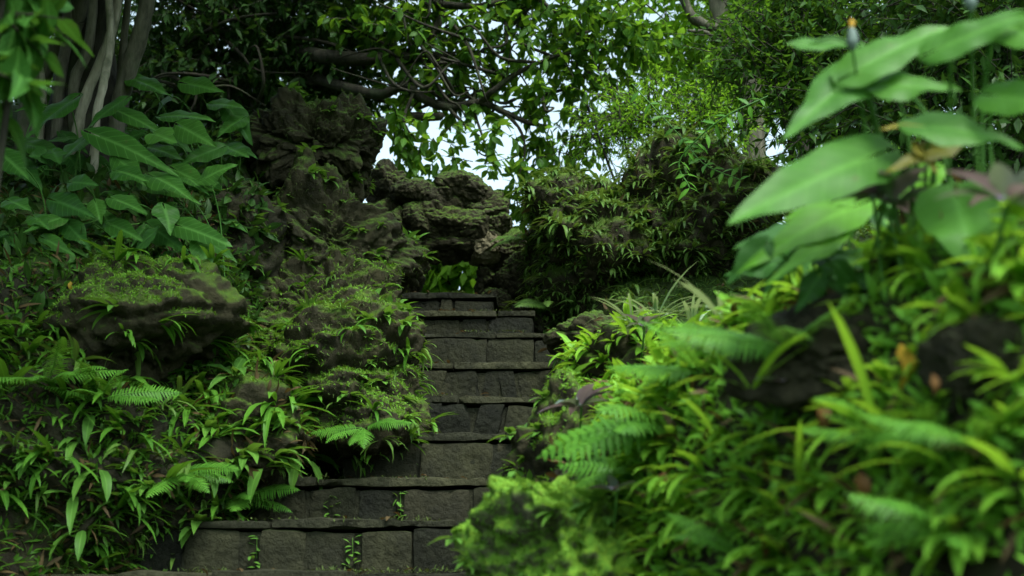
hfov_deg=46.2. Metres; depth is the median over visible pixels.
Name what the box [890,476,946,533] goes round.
bright fern
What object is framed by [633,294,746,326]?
grass tuft
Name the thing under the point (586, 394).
purple plant
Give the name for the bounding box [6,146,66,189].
arrowhead plant
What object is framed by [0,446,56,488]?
strap fern
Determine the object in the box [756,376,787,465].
plant
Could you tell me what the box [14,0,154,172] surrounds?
fig tree
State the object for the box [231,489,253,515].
strap fern
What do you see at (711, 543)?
feather fern
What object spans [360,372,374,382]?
seedling
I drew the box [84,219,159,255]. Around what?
arrowhead plant
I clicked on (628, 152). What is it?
hanging fern
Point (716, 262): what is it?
hanging fern
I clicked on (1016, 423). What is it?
bright fern
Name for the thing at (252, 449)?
strap fern
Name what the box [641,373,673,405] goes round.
bright fern
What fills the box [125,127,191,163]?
arrowhead plant
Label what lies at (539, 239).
hanging fern
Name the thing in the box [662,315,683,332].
bright fern
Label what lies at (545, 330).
hanging fern
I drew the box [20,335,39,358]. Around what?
strap fern
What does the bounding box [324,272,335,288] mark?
strap fern
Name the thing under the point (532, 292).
hanging fern
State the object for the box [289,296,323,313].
seedling
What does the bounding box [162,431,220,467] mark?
strap fern
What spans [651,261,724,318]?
grass tuft
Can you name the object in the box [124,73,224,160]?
arrowhead plant
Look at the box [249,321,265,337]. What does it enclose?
strap fern
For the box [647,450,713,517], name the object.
plant
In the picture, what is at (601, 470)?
feather fern
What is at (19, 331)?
strap fern
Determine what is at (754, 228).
hanging fern
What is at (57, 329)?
strap fern
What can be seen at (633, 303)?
hanging fern
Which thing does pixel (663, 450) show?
bright fern
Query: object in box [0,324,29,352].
strap fern
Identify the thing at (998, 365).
bright fern
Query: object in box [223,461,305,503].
strap fern
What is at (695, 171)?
hanging fern
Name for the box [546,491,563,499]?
seedling
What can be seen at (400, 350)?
strap fern
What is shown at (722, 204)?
hanging fern
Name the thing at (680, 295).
hanging fern
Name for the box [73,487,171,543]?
strap fern
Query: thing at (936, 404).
bright fern
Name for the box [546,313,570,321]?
hanging fern
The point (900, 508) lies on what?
feather fern
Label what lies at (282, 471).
strap fern
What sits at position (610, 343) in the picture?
bright fern
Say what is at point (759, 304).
bright fern
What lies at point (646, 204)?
hanging fern
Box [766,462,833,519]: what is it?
bright fern
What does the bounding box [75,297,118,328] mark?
strap fern
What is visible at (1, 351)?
strap fern
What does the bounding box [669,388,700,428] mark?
bright fern
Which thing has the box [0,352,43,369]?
strap fern
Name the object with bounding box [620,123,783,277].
boulder
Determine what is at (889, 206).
arrowhead plant
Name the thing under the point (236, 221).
seedling
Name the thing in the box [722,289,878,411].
boulder
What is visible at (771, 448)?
bright fern
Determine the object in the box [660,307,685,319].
hanging fern
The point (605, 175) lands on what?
hanging fern
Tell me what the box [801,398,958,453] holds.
feather fern
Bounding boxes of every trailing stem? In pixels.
[629,83,748,190]
[668,95,767,200]
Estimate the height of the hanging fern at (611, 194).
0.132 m
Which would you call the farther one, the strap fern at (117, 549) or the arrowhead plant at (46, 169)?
the arrowhead plant at (46, 169)
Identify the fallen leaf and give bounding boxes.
[659,472,667,491]
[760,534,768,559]
[817,405,831,433]
[854,472,870,506]
[896,344,917,389]
[930,374,939,394]
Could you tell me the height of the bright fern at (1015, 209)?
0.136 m
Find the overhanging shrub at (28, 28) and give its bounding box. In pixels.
[0,0,93,184]
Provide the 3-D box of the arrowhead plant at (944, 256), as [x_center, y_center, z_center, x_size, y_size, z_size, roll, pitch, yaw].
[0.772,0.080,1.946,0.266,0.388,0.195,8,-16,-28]
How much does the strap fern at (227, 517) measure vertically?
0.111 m
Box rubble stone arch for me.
[365,158,530,317]
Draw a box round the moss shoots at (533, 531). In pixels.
[453,473,635,575]
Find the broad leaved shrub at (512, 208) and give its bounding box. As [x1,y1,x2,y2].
[496,129,588,233]
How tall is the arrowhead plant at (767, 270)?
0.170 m
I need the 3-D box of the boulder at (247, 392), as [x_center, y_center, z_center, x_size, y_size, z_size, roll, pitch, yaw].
[-1.203,0.631,5.172,0.719,0.645,0.739,0,-14,0]
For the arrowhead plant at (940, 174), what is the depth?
2.27 m
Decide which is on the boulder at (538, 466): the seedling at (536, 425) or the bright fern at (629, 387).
the seedling at (536, 425)
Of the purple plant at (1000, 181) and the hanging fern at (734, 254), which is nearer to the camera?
the purple plant at (1000, 181)
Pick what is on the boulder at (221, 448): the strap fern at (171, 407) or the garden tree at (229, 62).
the strap fern at (171, 407)
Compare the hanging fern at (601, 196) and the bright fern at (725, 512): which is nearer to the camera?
the bright fern at (725, 512)
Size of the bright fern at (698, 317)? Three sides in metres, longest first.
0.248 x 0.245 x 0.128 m
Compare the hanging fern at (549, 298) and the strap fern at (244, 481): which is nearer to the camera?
the strap fern at (244, 481)
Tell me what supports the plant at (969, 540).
on the ground
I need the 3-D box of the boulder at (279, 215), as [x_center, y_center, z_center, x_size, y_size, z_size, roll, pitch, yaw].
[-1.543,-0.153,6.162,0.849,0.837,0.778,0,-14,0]
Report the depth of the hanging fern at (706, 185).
6.96 m
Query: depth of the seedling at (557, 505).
2.78 m
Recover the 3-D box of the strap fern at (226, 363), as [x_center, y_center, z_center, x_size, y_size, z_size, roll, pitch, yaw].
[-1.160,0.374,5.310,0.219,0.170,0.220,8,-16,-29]
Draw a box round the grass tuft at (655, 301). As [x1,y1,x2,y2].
[611,264,702,324]
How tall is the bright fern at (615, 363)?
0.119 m
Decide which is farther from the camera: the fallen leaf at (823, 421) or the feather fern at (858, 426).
the fallen leaf at (823, 421)
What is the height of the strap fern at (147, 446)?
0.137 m
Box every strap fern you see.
[0,312,22,333]
[0,320,33,356]
[0,322,28,368]
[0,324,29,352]
[0,330,12,348]
[0,335,52,361]
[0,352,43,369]
[0,358,37,387]
[0,430,35,452]
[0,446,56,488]
[0,465,28,485]
[0,475,13,489]
[0,486,61,537]
[0,490,31,518]
[0,528,20,548]
[0,561,31,567]
[2,326,43,341]
[13,429,99,499]
[15,445,66,479]
[17,320,39,336]
[18,342,116,376]
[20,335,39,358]
[21,372,97,424]
[22,311,65,347]
[24,403,75,431]
[24,485,46,512]
[25,351,43,366]
[26,565,69,575]
[29,329,56,341]
[37,337,84,362]
[38,545,92,573]
[41,330,52,350]
[42,324,110,384]
[43,487,103,533]
[43,524,126,560]
[46,367,110,422]
[47,327,58,342]
[58,436,96,464]
[60,403,107,419]
[61,462,149,502]
[65,380,102,411]
[67,537,108,569]
[68,408,139,445]
[71,553,132,573]
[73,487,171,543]
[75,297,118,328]
[78,229,161,283]
[79,345,161,380]
[80,246,112,260]
[84,492,145,527]
[88,404,171,459]
[88,548,149,571]
[92,235,157,262]
[92,418,121,432]
[94,443,175,472]
[102,375,162,401]
[106,323,135,347]
[109,410,165,430]
[112,543,127,561]
[116,377,148,385]
[119,479,165,523]
[128,383,156,406]
[128,480,170,504]
[131,508,176,539]
[134,435,178,463]
[134,532,154,559]
[137,339,156,361]
[141,401,174,419]
[143,394,197,415]
[144,408,160,419]
[149,392,235,445]
[158,314,199,345]
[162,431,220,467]
[162,448,230,494]
[163,558,174,570]
[164,375,206,408]
[165,245,200,271]
[165,460,222,513]
[166,369,192,381]
[168,382,210,414]
[175,417,204,437]
[176,362,196,385]
[178,513,221,548]
[181,372,222,394]
[182,408,204,420]
[184,360,212,380]
[184,379,218,411]
[184,407,252,424]
[187,360,290,391]
[188,468,248,497]
[189,423,259,447]
[190,420,235,444]
[193,495,220,512]
[196,394,213,410]
[198,490,248,520]
[199,243,236,278]
[203,355,245,389]
[207,401,220,419]
[211,336,241,365]
[217,510,236,520]
[218,341,271,363]
[221,352,266,372]
[221,484,280,520]
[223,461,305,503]
[224,411,287,435]
[225,455,251,483]
[225,493,277,520]
[231,411,317,431]
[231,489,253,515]
[233,332,274,356]
[235,443,277,478]
[239,469,264,485]
[242,350,273,375]
[242,390,334,448]
[245,421,282,437]
[247,490,310,515]
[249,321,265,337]
[256,481,284,504]
[257,336,282,356]
[259,317,288,335]
[271,462,291,477]
[272,322,299,333]
[272,417,300,434]
[273,411,337,449]
[274,358,306,397]
[274,446,316,475]
[279,335,338,366]
[280,451,342,489]
[283,247,315,268]
[286,374,309,396]
[286,376,324,424]
[288,274,325,290]
[289,385,316,412]
[289,446,308,462]
[291,291,324,320]
[295,384,321,406]
[304,421,321,441]
[313,402,346,416]
[319,298,359,316]
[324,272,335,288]
[336,454,389,470]
[337,317,377,341]
[344,393,391,422]
[351,455,373,477]
[353,434,406,461]
[355,311,376,323]
[366,355,386,369]
[372,255,402,272]
[372,283,401,293]
[387,365,414,381]
[393,347,408,356]
[398,316,420,335]
[402,337,429,369]
[403,395,420,404]
[404,412,421,428]
[408,427,431,453]
[410,419,440,443]
[419,380,436,395]
[421,341,444,370]
[431,412,451,432]
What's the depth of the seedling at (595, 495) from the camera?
2.85 m
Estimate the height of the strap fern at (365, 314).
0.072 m
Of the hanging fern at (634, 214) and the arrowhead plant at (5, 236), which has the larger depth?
the hanging fern at (634, 214)
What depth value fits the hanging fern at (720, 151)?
7.05 m
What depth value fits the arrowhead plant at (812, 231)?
2.29 m
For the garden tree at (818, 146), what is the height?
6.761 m
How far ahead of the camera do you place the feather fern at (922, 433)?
1.75 m
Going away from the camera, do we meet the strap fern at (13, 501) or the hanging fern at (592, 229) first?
the strap fern at (13, 501)
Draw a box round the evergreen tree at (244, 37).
[3,0,446,145]
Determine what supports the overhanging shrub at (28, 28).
on the ground
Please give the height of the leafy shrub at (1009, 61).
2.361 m
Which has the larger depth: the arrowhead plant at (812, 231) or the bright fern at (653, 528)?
the bright fern at (653, 528)
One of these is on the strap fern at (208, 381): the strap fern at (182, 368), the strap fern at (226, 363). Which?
the strap fern at (182, 368)
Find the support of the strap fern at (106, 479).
on the boulder at (221, 448)
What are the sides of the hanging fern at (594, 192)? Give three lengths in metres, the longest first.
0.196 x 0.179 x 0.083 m
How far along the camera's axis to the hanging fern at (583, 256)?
6.94 m
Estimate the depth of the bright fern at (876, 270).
2.22 m
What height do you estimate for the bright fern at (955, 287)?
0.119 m
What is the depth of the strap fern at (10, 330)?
4.66 m
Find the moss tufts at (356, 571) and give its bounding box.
[56,290,539,573]
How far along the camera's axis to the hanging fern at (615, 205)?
6.98 m
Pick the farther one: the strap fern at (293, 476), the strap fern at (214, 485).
the strap fern at (293, 476)
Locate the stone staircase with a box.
[39,292,566,575]
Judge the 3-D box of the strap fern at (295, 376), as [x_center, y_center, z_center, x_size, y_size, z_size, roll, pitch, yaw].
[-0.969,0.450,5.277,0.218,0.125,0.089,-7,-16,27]
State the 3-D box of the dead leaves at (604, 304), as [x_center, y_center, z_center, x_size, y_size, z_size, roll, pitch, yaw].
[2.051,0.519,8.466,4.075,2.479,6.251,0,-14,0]
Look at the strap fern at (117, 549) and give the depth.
4.53 m
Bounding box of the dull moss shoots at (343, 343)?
[205,88,429,413]
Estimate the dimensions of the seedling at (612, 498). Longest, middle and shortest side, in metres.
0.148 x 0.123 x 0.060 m
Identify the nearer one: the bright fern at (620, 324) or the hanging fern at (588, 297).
the bright fern at (620, 324)
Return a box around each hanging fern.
[502,174,534,205]
[513,238,528,256]
[514,259,528,276]
[515,187,531,207]
[515,288,541,301]
[516,286,529,295]
[520,211,535,225]
[521,265,551,288]
[522,195,545,208]
[525,227,542,246]
[526,167,556,178]
[528,218,547,227]
[532,209,557,237]
[533,295,550,302]
[536,175,557,186]
[536,245,553,252]
[538,283,562,299]
[539,239,557,254]
[543,321,559,333]
[544,185,574,198]
[544,211,567,237]
[544,242,577,256]
[545,197,562,209]
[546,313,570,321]
[548,162,560,174]
[548,354,564,370]
[555,298,575,323]
[558,209,590,220]
[558,261,580,270]
[558,298,579,313]
[566,192,591,203]
[567,222,583,240]
[568,162,591,177]
[570,284,590,303]
[574,212,597,220]
[575,171,596,183]
[575,188,615,211]
[575,251,586,267]
[581,290,595,302]
[582,227,607,237]
[586,241,610,251]
[588,191,611,198]
[589,169,612,178]
[590,173,605,188]
[591,179,619,195]
[603,187,630,203]
[603,278,657,297]
[605,184,628,198]
[605,285,627,299]
[606,201,638,211]
[609,287,633,299]
[610,264,626,276]
[614,296,648,309]
[615,150,635,175]
[617,239,631,256]
[617,246,638,259]
[617,271,636,281]
[618,146,635,165]
[622,242,664,269]
[627,207,658,228]
[628,175,651,188]
[629,203,649,218]
[629,239,640,250]
[630,218,660,239]
[639,169,667,186]
[640,139,652,150]
[644,233,666,264]
[644,261,656,279]
[645,128,661,140]
[649,222,669,241]
[650,185,664,200]
[651,127,675,142]
[654,182,675,191]
[659,133,688,155]
[659,292,692,303]
[660,219,695,238]
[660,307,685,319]
[661,120,698,134]
[661,245,682,259]
[662,262,681,281]
[663,187,685,214]
[668,236,681,248]
[675,137,699,150]
[675,195,698,212]
[676,157,694,175]
[676,212,694,230]
[677,125,696,139]
[682,163,699,181]
[683,241,718,264]
[686,248,716,268]
[688,176,711,195]
[690,128,714,143]
[696,256,731,276]
[696,265,728,278]
[697,153,724,163]
[710,201,737,224]
[712,216,726,226]
[714,131,730,149]
[715,147,729,155]
[715,285,745,296]
[720,231,744,245]
[727,248,737,268]
[736,218,756,231]
[739,160,762,167]
[744,158,772,174]
[744,166,766,180]
[747,226,762,238]
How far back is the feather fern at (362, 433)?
5.04 m
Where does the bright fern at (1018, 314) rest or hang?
on the ground
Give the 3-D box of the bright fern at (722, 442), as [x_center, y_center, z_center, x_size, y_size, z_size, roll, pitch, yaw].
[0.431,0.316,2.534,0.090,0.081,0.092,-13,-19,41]
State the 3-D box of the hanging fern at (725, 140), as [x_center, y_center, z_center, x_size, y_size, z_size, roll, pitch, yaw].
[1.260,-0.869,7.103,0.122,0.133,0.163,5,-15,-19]
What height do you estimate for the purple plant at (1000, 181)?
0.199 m
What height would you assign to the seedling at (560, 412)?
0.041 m
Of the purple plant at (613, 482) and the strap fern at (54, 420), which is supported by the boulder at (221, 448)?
the strap fern at (54, 420)
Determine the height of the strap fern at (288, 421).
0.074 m
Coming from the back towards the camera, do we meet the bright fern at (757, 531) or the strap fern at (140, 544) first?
the strap fern at (140, 544)
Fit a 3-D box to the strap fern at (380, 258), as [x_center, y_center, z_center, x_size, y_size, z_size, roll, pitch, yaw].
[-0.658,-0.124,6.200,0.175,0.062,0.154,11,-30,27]
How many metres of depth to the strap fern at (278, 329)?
5.38 m
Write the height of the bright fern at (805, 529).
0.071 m
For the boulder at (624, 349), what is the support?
on the ground
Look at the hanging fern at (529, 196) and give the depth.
7.29 m
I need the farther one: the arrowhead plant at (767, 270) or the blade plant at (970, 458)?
the arrowhead plant at (767, 270)
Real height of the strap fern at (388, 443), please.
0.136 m
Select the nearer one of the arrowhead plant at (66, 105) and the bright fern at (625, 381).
the bright fern at (625, 381)
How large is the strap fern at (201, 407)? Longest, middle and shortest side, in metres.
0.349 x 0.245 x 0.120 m
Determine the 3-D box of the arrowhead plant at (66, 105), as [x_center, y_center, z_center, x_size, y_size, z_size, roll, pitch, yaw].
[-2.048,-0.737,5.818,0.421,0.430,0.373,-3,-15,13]
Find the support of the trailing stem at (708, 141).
hanging from the dark shrub at (789, 66)
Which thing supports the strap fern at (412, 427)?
hanging from the boulder at (345, 450)
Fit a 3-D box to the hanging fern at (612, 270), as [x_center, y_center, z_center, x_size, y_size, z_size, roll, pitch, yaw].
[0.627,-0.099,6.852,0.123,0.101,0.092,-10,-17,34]
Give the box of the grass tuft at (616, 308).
[587,293,687,323]
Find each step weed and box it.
[247,535,261,567]
[342,535,360,568]
[393,491,407,519]
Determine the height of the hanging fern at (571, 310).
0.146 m
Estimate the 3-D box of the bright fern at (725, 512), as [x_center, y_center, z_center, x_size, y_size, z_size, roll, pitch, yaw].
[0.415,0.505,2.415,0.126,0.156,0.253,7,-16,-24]
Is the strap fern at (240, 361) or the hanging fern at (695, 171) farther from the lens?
the hanging fern at (695, 171)
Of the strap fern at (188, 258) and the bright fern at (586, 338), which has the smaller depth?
the bright fern at (586, 338)
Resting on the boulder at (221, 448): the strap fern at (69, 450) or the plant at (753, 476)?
the strap fern at (69, 450)
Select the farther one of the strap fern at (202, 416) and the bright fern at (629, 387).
the strap fern at (202, 416)
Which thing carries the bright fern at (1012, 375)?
on the ground
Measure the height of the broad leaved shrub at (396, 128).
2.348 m
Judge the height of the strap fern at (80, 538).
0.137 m
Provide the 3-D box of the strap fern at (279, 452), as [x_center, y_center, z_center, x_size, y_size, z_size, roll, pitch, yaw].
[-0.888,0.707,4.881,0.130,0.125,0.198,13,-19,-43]
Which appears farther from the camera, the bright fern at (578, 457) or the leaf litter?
the leaf litter
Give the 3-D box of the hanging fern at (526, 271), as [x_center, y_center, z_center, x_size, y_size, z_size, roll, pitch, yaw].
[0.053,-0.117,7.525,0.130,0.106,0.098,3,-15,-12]
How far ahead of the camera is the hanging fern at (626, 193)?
7.27 m
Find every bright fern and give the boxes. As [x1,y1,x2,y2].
[547,355,565,375]
[548,332,592,365]
[554,447,585,464]
[555,351,578,371]
[561,346,575,360]
[562,332,604,364]
[572,441,607,467]
[576,325,595,341]
[579,399,616,424]
[580,353,611,378]
[580,369,615,389]
[584,405,597,416]
[590,406,635,465]
[594,310,658,337]
[597,293,632,336]
[598,357,628,390]
[599,333,616,354]
[599,386,616,397]
[604,489,624,502]
[606,390,667,456]
[607,371,638,405]
[608,381,646,404]
[609,313,642,344]
[609,445,639,471]
[612,484,642,513]
[615,440,676,479]
[616,441,653,461]
[616,462,675,511]
[616,518,645,550]
[616,533,664,575]
[617,501,660,539]
[619,387,635,403]
[619,567,659,575]
[624,507,688,566]
[626,392,642,407]
[629,318,678,354]
[634,425,677,474]
[635,468,686,512]
[636,334,689,399]
[636,360,704,410]
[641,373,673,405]
[642,309,677,321]
[644,304,712,382]
[644,496,694,555]
[646,306,716,363]
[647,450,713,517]
[653,384,686,425]
[656,558,700,575]
[659,565,694,575]
[660,311,709,328]
[660,497,738,546]
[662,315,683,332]
[668,489,712,527]
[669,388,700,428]
[678,321,719,358]
[683,526,707,560]
[689,423,726,455]
[697,407,775,453]
[704,279,765,332]
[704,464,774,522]
[707,480,747,506]
[716,284,780,327]
[716,327,745,338]
[719,563,734,572]
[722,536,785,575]
[726,285,792,330]
[730,287,775,306]
[731,440,781,495]
[731,527,763,559]
[738,487,798,536]
[754,265,803,308]
[755,559,792,575]
[758,272,794,301]
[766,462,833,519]
[774,505,808,537]
[778,436,812,466]
[783,506,840,556]
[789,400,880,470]
[809,540,884,575]
[811,376,854,418]
[814,283,872,317]
[820,473,856,503]
[821,499,883,545]
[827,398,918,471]
[839,360,902,433]
[847,227,915,302]
[867,228,934,280]
[872,387,950,453]
[876,246,948,300]
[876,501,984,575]
[877,471,923,519]
[890,344,920,381]
[890,423,969,483]
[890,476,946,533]
[893,279,966,354]
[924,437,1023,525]
[927,293,981,337]
[936,232,1005,296]
[947,344,1023,420]
[958,246,1023,318]
[967,202,1023,281]
[976,369,1023,397]
[978,401,1020,451]
[1003,296,1023,348]
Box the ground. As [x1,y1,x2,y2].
[0,104,1023,575]
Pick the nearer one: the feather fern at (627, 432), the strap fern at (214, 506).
the feather fern at (627, 432)
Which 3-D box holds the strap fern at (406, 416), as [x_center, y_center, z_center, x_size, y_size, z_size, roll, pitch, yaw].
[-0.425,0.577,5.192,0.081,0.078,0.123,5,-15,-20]
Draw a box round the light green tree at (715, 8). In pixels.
[581,0,845,241]
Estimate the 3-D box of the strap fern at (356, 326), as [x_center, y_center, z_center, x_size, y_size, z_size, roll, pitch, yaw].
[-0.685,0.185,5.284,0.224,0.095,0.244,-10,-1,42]
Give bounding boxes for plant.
[0,147,48,229]
[0,230,28,251]
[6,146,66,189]
[7,104,76,162]
[23,214,80,268]
[27,93,131,175]
[27,165,69,194]
[38,130,110,174]
[46,174,107,251]
[78,190,151,240]
[81,126,177,189]
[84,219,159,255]
[87,194,151,241]
[109,163,237,276]
[112,107,216,167]
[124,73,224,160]
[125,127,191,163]
[131,219,237,263]
[136,163,217,215]
[151,202,232,262]
[157,93,258,159]
[180,142,248,233]
[206,98,249,172]
[537,383,612,444]
[585,475,643,528]
[623,314,662,360]
[625,395,716,439]
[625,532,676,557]
[668,332,861,389]
[723,235,840,295]
[726,19,948,282]
[726,236,869,312]
[726,302,927,455]
[732,211,902,273]
[738,198,878,284]
[742,419,802,507]
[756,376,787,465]
[788,0,1023,190]
[817,248,870,294]
[827,165,931,267]
[829,401,1023,481]
[864,71,1023,264]
[865,177,937,262]
[870,177,942,222]
[880,123,961,241]
[887,163,945,226]
[927,243,948,424]
[933,162,1023,302]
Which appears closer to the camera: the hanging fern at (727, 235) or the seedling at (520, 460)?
the seedling at (520, 460)
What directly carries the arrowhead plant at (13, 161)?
on the ground
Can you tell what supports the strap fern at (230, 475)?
on the boulder at (247, 392)
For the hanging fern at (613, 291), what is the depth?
6.86 m
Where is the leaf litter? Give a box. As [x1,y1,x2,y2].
[71,290,549,574]
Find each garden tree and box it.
[128,0,344,128]
[662,0,913,234]
[846,0,1023,229]
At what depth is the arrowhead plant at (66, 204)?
5.17 m
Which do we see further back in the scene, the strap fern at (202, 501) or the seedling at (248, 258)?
the seedling at (248, 258)
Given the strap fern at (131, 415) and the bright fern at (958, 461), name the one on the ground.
the bright fern at (958, 461)
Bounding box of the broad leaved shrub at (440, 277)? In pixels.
[420,261,477,293]
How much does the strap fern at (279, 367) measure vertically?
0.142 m
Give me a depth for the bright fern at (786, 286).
2.59 m
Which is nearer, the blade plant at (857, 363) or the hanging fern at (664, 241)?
the blade plant at (857, 363)
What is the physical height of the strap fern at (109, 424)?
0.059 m
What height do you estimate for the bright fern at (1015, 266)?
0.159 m
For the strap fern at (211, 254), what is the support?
on the boulder at (222, 297)
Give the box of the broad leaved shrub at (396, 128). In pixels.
[376,97,430,178]
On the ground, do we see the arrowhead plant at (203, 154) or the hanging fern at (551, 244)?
the arrowhead plant at (203, 154)
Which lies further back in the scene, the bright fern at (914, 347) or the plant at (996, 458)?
the bright fern at (914, 347)
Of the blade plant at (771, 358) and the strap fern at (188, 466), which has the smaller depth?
the blade plant at (771, 358)
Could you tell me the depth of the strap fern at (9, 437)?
4.31 m
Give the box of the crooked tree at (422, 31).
[232,0,684,230]
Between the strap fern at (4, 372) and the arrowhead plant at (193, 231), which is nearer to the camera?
the strap fern at (4, 372)
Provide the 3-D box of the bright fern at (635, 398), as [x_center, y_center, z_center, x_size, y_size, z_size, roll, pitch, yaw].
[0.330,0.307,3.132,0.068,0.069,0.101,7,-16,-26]
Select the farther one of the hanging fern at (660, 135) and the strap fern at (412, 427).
the hanging fern at (660, 135)
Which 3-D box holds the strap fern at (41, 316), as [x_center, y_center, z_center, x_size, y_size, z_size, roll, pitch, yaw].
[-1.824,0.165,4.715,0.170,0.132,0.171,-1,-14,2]
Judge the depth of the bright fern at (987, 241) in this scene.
1.86 m
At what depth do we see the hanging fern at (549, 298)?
7.20 m
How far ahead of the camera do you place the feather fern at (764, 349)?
2.18 m
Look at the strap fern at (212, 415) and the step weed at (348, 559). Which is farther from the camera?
the strap fern at (212, 415)
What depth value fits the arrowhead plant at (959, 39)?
2.01 m
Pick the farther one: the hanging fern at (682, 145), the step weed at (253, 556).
the hanging fern at (682, 145)
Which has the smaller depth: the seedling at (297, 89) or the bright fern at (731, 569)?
the bright fern at (731, 569)
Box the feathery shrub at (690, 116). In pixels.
[550,46,785,183]
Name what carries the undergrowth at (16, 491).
on the ground
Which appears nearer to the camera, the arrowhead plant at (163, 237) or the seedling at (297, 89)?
the arrowhead plant at (163, 237)
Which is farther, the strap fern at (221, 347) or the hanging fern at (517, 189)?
the hanging fern at (517, 189)
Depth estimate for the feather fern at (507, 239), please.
7.56 m
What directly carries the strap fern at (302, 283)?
hanging from the boulder at (291, 265)
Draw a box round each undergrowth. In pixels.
[0,99,282,347]
[0,224,339,575]
[518,119,874,332]
[546,193,1023,575]
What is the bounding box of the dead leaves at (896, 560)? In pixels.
[0,164,1023,575]
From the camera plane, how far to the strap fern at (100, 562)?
4.45 m
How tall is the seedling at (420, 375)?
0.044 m
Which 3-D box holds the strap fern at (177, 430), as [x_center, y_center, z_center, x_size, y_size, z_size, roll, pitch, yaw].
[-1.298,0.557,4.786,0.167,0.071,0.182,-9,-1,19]
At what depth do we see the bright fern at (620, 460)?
3.00 m
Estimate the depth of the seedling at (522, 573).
2.86 m
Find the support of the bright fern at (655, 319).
on the boulder at (624, 349)
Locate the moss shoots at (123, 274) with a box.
[40,245,598,483]
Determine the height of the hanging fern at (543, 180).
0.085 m
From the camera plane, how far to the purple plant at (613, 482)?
2.80 m
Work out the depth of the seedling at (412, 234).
6.46 m
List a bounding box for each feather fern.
[0,337,121,387]
[37,359,179,406]
[118,461,239,497]
[224,484,299,512]
[311,418,411,448]
[489,233,537,250]
[514,299,573,315]
[536,404,663,464]
[557,456,635,488]
[609,320,727,385]
[656,293,858,362]
[666,496,740,554]
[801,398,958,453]
[844,489,1021,551]
[858,397,1023,459]
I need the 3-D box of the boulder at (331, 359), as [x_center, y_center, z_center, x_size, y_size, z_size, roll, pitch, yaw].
[-0.920,0.580,5.758,1.027,1.086,1.271,0,-14,0]
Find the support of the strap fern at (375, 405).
hanging from the boulder at (345, 450)
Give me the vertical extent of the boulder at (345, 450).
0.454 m
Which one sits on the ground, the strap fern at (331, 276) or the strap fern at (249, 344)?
the strap fern at (249, 344)
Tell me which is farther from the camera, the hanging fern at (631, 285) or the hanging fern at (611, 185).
the hanging fern at (611, 185)
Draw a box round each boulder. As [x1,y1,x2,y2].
[0,266,62,357]
[0,355,239,549]
[42,247,254,388]
[198,358,316,505]
[205,180,287,297]
[230,86,387,202]
[252,285,425,476]
[253,246,401,328]
[271,147,430,293]
[307,387,432,468]
[453,474,642,575]
[498,369,598,483]
[510,295,557,333]
[525,167,654,322]
[542,309,617,356]
[549,446,616,496]
[568,323,686,381]
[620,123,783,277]
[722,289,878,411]
[916,312,1023,419]
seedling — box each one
[228,212,247,231]
[245,254,264,275]
[251,334,268,340]
[254,226,269,233]
[255,212,268,225]
[271,186,280,195]
[272,196,288,206]
[277,79,298,90]
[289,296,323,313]
[295,86,307,98]
[295,353,315,361]
[297,142,324,151]
[308,163,319,179]
[316,167,328,175]
[319,167,338,187]
[320,104,336,111]
[337,391,362,401]
[346,227,366,235]
[352,172,358,180]
[356,113,373,121]
[356,174,365,183]
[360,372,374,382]
[363,246,387,256]
[364,378,378,391]
[366,122,386,135]
[371,374,396,383]
[380,294,404,305]
[383,305,396,323]
[403,227,419,243]
[406,303,423,322]
[409,231,426,239]
[418,372,427,378]
[423,251,440,261]
[428,528,462,545]
[453,549,473,574]
[488,427,515,441]
[500,459,523,476]
[504,472,535,486]
[508,471,523,478]
[511,565,528,575]
[514,455,524,464]
[516,469,543,480]
[517,422,540,441]
[528,389,549,406]
[534,481,551,487]
[536,501,572,525]
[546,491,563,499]
[551,410,566,423]
[567,488,619,523]
[569,531,586,546]
[574,362,596,386]
[598,500,633,524]
[605,483,623,501]
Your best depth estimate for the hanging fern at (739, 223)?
6.80 m
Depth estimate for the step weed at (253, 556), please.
4.67 m
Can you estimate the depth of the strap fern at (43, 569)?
4.33 m
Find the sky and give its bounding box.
[13,0,995,289]
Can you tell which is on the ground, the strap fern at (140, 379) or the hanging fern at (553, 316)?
the strap fern at (140, 379)
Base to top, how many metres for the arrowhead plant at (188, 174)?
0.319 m
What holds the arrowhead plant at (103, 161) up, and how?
on the ground
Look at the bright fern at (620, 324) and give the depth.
4.35 m
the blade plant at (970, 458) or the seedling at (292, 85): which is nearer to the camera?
the blade plant at (970, 458)
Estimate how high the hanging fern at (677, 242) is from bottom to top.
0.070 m
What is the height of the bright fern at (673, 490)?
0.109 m
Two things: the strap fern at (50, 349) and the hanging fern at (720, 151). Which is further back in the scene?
the hanging fern at (720, 151)
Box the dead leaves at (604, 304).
[517,121,872,352]
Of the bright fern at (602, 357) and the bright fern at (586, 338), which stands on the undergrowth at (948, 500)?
the bright fern at (602, 357)
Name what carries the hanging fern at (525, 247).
on the boulder at (551, 199)
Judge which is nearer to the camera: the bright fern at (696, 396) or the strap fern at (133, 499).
the bright fern at (696, 396)
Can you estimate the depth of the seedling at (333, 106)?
6.53 m
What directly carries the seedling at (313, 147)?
on the boulder at (303, 206)
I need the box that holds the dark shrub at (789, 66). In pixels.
[663,0,988,275]
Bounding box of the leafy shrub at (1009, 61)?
[799,0,1023,222]
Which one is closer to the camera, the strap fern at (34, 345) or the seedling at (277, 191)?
the strap fern at (34, 345)
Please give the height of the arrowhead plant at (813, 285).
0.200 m
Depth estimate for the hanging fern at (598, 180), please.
7.39 m
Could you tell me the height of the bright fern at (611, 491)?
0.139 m
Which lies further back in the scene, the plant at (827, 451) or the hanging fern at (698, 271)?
the hanging fern at (698, 271)

